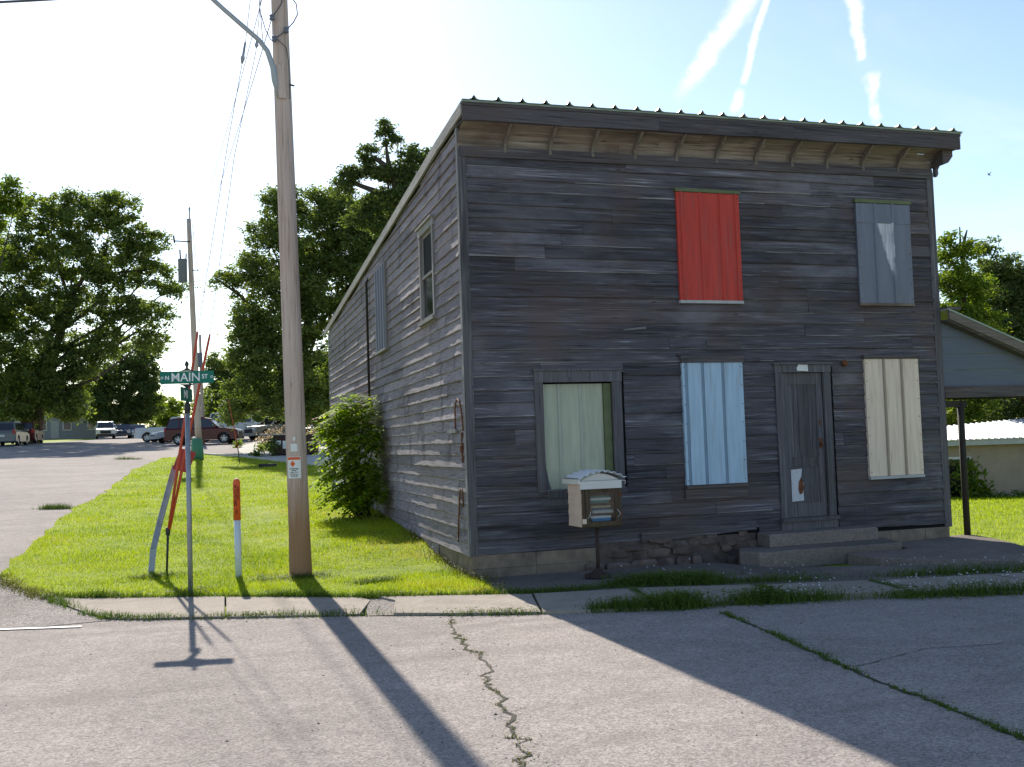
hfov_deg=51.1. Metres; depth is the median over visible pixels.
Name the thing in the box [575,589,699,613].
weeds
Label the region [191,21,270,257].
overhead cable
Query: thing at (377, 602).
gravel patch
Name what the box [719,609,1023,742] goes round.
weeds
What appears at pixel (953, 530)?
back lawn
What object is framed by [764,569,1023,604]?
weeds
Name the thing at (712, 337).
wooden building
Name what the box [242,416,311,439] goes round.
parked truck
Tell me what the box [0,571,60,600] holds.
weeds
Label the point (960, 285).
leafy tree
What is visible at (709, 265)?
window cover
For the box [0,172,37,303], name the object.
broad tree
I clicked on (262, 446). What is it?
hosta plant
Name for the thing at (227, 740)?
grit
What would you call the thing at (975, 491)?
plant
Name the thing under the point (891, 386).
window cover
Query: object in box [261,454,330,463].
driveway
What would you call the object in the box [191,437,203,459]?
cable pedestal
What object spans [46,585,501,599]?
weeds
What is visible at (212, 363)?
tree
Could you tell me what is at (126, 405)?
broad tree
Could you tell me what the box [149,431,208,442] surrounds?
parked car
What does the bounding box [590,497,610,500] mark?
book
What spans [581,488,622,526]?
door
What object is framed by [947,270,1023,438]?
leafy tree
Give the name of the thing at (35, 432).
parked car
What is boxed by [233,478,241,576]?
marker post
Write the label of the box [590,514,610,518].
book
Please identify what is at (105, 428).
parked car
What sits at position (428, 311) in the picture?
window
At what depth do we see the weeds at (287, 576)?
14.32 m
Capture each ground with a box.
[5,436,1003,618]
[484,562,1023,594]
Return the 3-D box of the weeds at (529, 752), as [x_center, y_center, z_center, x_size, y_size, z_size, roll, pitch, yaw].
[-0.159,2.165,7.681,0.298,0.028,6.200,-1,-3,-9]
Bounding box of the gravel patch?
[364,598,394,615]
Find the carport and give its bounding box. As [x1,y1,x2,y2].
[940,307,1023,534]
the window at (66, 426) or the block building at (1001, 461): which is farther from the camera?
the window at (66, 426)
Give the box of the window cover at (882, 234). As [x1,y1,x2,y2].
[852,199,914,305]
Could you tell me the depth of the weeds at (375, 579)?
13.75 m
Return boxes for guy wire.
[165,0,260,570]
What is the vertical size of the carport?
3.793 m
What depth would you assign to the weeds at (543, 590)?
12.44 m
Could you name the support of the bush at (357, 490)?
on the lawn at (374, 573)
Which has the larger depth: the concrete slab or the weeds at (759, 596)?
the concrete slab
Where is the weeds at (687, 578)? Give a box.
[593,558,734,587]
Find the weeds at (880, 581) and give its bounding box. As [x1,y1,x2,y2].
[866,578,913,591]
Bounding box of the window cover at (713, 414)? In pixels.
[679,355,748,488]
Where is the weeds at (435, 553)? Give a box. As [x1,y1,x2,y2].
[400,528,515,593]
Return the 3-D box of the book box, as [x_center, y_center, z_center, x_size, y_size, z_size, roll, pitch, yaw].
[1.067,1.797,13.676,0.665,1.396,0.555,-1,-3,-19]
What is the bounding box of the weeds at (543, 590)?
[492,580,631,594]
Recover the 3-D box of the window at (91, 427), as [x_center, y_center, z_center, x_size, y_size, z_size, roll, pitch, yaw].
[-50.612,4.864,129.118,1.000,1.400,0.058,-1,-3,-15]
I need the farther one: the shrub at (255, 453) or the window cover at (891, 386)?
the shrub at (255, 453)
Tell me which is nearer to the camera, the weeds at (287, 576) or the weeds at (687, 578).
the weeds at (687, 578)
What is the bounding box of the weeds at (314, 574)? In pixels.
[278,568,349,579]
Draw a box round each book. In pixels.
[589,495,609,497]
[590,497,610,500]
[590,500,608,503]
[590,504,610,507]
[590,507,609,510]
[590,509,612,513]
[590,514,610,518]
[590,517,610,520]
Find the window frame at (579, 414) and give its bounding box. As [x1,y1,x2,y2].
[532,368,624,506]
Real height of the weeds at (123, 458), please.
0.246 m
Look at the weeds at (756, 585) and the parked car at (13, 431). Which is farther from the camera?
the parked car at (13, 431)
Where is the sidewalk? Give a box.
[64,573,1023,619]
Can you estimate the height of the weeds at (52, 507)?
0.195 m
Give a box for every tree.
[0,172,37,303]
[0,184,200,443]
[76,339,169,436]
[153,397,184,426]
[189,349,257,416]
[203,180,388,430]
[278,339,329,441]
[328,117,431,238]
[937,227,1012,439]
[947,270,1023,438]
[971,235,1023,422]
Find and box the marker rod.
[228,399,239,461]
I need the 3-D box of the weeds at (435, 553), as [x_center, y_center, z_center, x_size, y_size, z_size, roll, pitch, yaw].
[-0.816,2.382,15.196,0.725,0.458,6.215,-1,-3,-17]
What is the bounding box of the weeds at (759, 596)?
[631,581,807,611]
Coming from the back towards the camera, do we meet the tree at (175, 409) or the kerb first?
the tree at (175, 409)
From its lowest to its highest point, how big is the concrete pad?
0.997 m
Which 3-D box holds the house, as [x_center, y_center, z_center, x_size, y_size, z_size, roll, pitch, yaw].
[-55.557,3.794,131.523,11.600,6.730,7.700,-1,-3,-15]
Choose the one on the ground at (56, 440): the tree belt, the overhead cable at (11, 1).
the tree belt
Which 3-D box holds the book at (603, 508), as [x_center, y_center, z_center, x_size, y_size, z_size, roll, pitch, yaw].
[1.096,1.584,13.570,0.250,0.030,0.140,-1,-3,-19]
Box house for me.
[42,399,109,439]
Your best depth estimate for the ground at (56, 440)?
91.39 m
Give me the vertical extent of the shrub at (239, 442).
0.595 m
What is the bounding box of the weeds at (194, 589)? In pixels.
[156,583,229,594]
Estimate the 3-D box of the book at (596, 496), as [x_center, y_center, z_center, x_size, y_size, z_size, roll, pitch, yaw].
[1.092,1.430,13.579,0.250,0.026,0.140,-1,-3,-19]
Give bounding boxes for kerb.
[204,453,330,465]
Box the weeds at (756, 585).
[753,582,784,594]
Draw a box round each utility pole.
[166,207,201,438]
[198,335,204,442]
[211,0,311,576]
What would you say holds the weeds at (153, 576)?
on the lawn at (374, 573)
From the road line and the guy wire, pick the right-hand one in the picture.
the guy wire
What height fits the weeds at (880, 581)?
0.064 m
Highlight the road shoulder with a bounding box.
[0,580,106,629]
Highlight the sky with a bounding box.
[0,0,1023,427]
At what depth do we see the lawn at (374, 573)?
17.81 m
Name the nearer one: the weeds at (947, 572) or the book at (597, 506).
the weeds at (947, 572)
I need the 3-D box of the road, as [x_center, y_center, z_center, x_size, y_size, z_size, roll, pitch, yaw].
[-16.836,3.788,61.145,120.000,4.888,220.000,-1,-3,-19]
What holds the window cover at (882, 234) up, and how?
in the wooden building at (712, 337)
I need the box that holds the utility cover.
[259,463,276,466]
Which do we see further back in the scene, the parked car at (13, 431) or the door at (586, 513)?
the parked car at (13, 431)
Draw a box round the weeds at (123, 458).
[111,456,142,459]
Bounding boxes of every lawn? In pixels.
[0,455,489,597]
[950,497,1023,545]
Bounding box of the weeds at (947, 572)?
[715,554,1023,584]
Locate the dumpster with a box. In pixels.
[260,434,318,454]
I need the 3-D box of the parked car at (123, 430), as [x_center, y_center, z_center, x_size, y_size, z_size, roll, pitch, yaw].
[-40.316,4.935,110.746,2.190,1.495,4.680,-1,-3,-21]
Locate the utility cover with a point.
(270, 464)
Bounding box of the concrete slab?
[847,535,1023,565]
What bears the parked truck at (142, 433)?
on the road
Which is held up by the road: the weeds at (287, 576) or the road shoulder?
the road shoulder
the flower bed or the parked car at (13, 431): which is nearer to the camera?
the flower bed
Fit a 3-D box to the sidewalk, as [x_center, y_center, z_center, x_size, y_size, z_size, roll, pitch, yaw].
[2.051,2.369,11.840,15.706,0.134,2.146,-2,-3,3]
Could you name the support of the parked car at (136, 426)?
on the road
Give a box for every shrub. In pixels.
[230,439,242,447]
[248,447,265,456]
[261,435,285,455]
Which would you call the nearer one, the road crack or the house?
the road crack
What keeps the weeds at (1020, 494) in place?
on the ground at (56, 440)
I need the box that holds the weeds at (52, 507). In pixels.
[32,503,76,509]
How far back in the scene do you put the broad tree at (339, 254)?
56.39 m
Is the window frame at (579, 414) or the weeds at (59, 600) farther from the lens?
the window frame at (579, 414)
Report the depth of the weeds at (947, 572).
12.74 m
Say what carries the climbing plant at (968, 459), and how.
attached to the block building at (1001, 461)
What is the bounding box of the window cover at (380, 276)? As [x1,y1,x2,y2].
[374,263,389,355]
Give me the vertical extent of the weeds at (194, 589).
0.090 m
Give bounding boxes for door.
[51,421,58,437]
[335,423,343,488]
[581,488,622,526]
[782,373,827,517]
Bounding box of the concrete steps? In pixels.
[738,525,901,566]
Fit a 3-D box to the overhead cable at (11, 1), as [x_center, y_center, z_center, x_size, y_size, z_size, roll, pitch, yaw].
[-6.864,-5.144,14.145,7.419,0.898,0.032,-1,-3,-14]
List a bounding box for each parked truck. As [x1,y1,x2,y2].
[134,417,182,441]
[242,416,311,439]
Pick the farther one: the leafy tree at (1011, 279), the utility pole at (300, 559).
the leafy tree at (1011, 279)
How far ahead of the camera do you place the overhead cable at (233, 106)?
23.55 m
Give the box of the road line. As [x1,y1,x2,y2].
[0,626,80,629]
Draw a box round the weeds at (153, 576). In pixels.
[122,568,187,580]
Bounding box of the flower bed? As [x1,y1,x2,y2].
[248,423,323,448]
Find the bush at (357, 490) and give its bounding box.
[306,393,389,519]
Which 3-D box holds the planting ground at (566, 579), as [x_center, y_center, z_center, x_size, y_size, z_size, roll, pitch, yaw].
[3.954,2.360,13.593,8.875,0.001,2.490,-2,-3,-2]
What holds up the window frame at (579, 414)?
in the wooden building at (712, 337)
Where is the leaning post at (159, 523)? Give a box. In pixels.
[148,449,195,571]
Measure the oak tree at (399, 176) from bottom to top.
13.266 m
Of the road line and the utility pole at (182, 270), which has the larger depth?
the utility pole at (182, 270)
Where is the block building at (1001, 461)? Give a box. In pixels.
[947,418,1023,497]
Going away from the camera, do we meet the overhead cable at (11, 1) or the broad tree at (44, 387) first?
the overhead cable at (11, 1)
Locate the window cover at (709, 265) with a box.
[673,188,743,303]
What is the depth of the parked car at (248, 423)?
83.58 m
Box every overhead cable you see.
[0,0,53,2]
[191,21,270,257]
[192,0,261,235]
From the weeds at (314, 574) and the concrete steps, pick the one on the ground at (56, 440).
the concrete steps
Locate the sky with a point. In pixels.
(96, 95)
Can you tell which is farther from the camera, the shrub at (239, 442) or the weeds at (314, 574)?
the shrub at (239, 442)
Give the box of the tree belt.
[21,367,311,427]
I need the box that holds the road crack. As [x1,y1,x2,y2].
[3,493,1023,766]
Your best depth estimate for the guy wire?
15.28 m
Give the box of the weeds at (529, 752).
[446,619,541,766]
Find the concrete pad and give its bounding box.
[239,440,330,455]
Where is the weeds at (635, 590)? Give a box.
[627,586,655,595]
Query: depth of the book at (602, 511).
13.51 m
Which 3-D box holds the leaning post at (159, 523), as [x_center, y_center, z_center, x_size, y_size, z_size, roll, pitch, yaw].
[-5.031,1.857,15.608,0.766,1.816,0.407,1,-4,-45]
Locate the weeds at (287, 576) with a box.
[244,572,313,581]
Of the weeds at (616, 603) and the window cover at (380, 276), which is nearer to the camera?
the weeds at (616, 603)
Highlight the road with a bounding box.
[0,436,1023,766]
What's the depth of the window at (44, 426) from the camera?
127.73 m
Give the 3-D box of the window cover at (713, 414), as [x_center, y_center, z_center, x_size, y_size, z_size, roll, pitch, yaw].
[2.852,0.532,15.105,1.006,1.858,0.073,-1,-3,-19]
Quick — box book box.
[562,469,626,579]
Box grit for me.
[1,597,1018,766]
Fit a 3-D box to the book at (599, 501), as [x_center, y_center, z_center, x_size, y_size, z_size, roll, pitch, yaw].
[1.085,1.493,13.573,0.250,0.036,0.140,-1,-3,-19]
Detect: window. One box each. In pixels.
[42,420,46,430]
[63,421,71,429]
[87,420,95,429]
[415,214,436,326]
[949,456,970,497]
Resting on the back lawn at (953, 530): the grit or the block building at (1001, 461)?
the block building at (1001, 461)
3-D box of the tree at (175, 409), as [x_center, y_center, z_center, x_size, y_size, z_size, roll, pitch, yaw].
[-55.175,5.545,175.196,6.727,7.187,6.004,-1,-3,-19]
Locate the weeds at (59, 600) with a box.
[39,592,542,620]
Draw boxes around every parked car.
[0,421,29,445]
[11,421,43,443]
[94,421,116,438]
[112,424,132,438]
[127,425,145,437]
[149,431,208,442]
[163,417,243,444]
[210,412,261,439]
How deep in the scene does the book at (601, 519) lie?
13.50 m
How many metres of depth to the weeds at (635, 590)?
12.09 m
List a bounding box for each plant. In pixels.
[253,440,272,450]
[949,456,995,497]
[957,451,982,496]
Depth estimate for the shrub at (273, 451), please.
51.56 m
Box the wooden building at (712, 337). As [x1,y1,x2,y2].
[312,95,961,577]
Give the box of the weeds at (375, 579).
[344,574,408,585]
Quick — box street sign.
[160,360,213,592]
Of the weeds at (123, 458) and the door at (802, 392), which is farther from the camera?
the weeds at (123, 458)
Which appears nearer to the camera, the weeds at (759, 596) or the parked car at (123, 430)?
the weeds at (759, 596)
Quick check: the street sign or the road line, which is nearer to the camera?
the road line
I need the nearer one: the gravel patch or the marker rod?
the gravel patch
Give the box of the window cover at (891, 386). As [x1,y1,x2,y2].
[861,355,924,479]
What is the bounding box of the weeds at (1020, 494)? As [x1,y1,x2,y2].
[983,490,1023,497]

